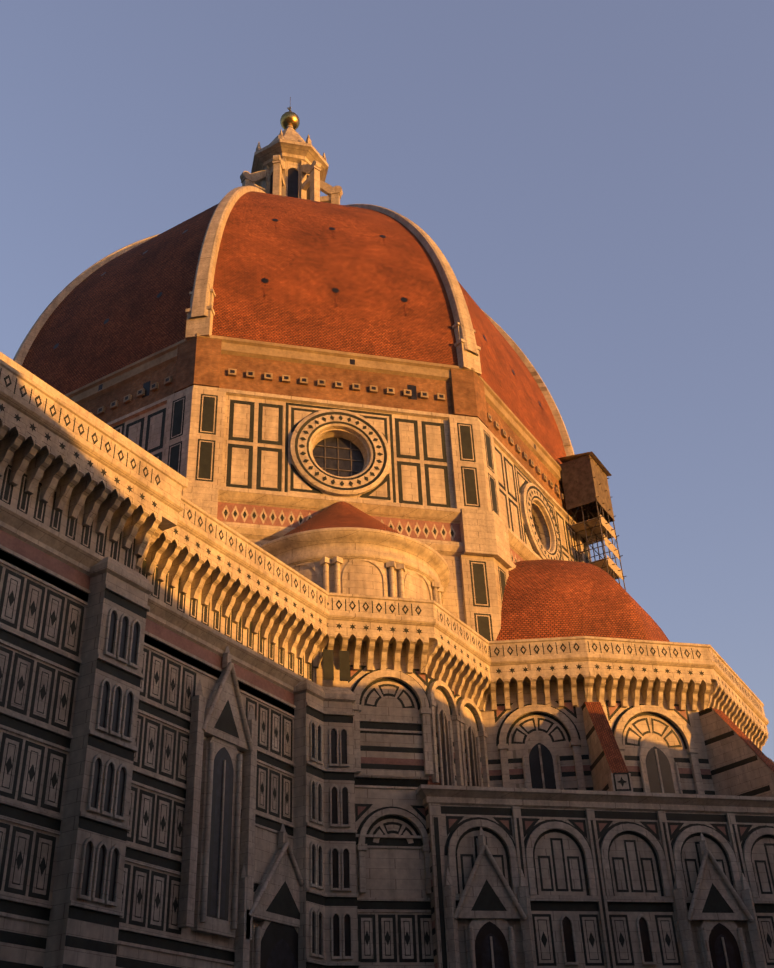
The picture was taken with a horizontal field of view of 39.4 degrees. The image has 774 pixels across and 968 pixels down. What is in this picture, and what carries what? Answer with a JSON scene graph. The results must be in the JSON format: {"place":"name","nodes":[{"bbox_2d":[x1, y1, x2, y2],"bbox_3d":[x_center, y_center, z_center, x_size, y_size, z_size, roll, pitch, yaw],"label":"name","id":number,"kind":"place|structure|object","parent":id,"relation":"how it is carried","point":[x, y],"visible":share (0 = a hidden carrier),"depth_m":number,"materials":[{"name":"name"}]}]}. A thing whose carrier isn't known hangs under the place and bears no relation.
{"place":"outdoors","nodes":[
{"label":"outdoors","id":0,"kind":"place"},
{"bbox_2d":[0,97,773,967],"bbox_3d":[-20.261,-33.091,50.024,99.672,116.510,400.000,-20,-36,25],"label":"duomo","id":1,"kind":"structure","parent":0,"point":[394,874],"depth_m":57.19,"materials":[{"name":"beige stone"}]},
{"bbox_2d":[0,0,773,761],"label":"sky","id":2,"kind":"structure","parent":0,"point":[596,176],"materials":[{"name":"blue"}]},
{"label":"cathedral ground","id":3,"kind":"structure","parent":0,"visible":0},
{"bbox_2d":[0,125,773,967],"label":"stone trim","id":4,"kind":"structure","parent":3,"relation":"on","point":[160,543],"depth_m":56.48,"materials":[{"name":"beige stone"}]},
{"bbox_2d":[280,107,299,129],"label":"golden ball","id":5,"kind":"object","parent":4,"relation":"on","point":[289,117],"visible":0.79,"depth_m":132.00,"materials":[{"name":"gold metal"}]},
{"bbox_2d":[22,191,565,464],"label":"dome roof","id":6,"kind":"structure","parent":4,"relation":"on","point":[302,257],"depth_m":87.82,"materials":[{"name":"red tile"}]},
{"bbox_2d":[0,502,746,967],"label":"decorative wall bands","id":7,"kind":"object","parent":4,"relation":"attached to","point":[48,562],"visible":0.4,"depth_m":57.09,"materials":[{"name":"red stone"}]},
{"bbox_2d":[0,368,773,967],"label":"green duomo","id":8,"kind":"structure","parent":4,"relation":"attached to","point":[486,900],"depth_m":54.78,"materials":[{"name":"stone"}]},
{"bbox_2d":[0,573,773,965],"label":"wall panels","id":9,"kind":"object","parent":4,"relation":"attached to","point":[130,839],"visible":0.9,"depth_m":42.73,"materials":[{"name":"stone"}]},
{"bbox_2d":[282,501,773,784],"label":"lower roofs","id":10,"kind":"structure","parent":4,"relation":"on","point":[547,598],"depth_m":73.16,"materials":[{"name":"red tile"}]},
{"bbox_2d":[558,451,622,579],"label":"scaffolding","id":11,"kind":"object","parent":4,"relation":"attached to","point":[597,530],"visible":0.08,"depth_m":93.69,"materials":[{"name":"brown wood"}]},
{"bbox_2d":[560,454,614,521],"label":"scaffold enclosure","id":12,"kind":"object","parent":11,"relation":"attached to","point":[586,488],"visible":0.87,"depth_m":95.16,"materials":[{"name":"brown wood"}]}
]}

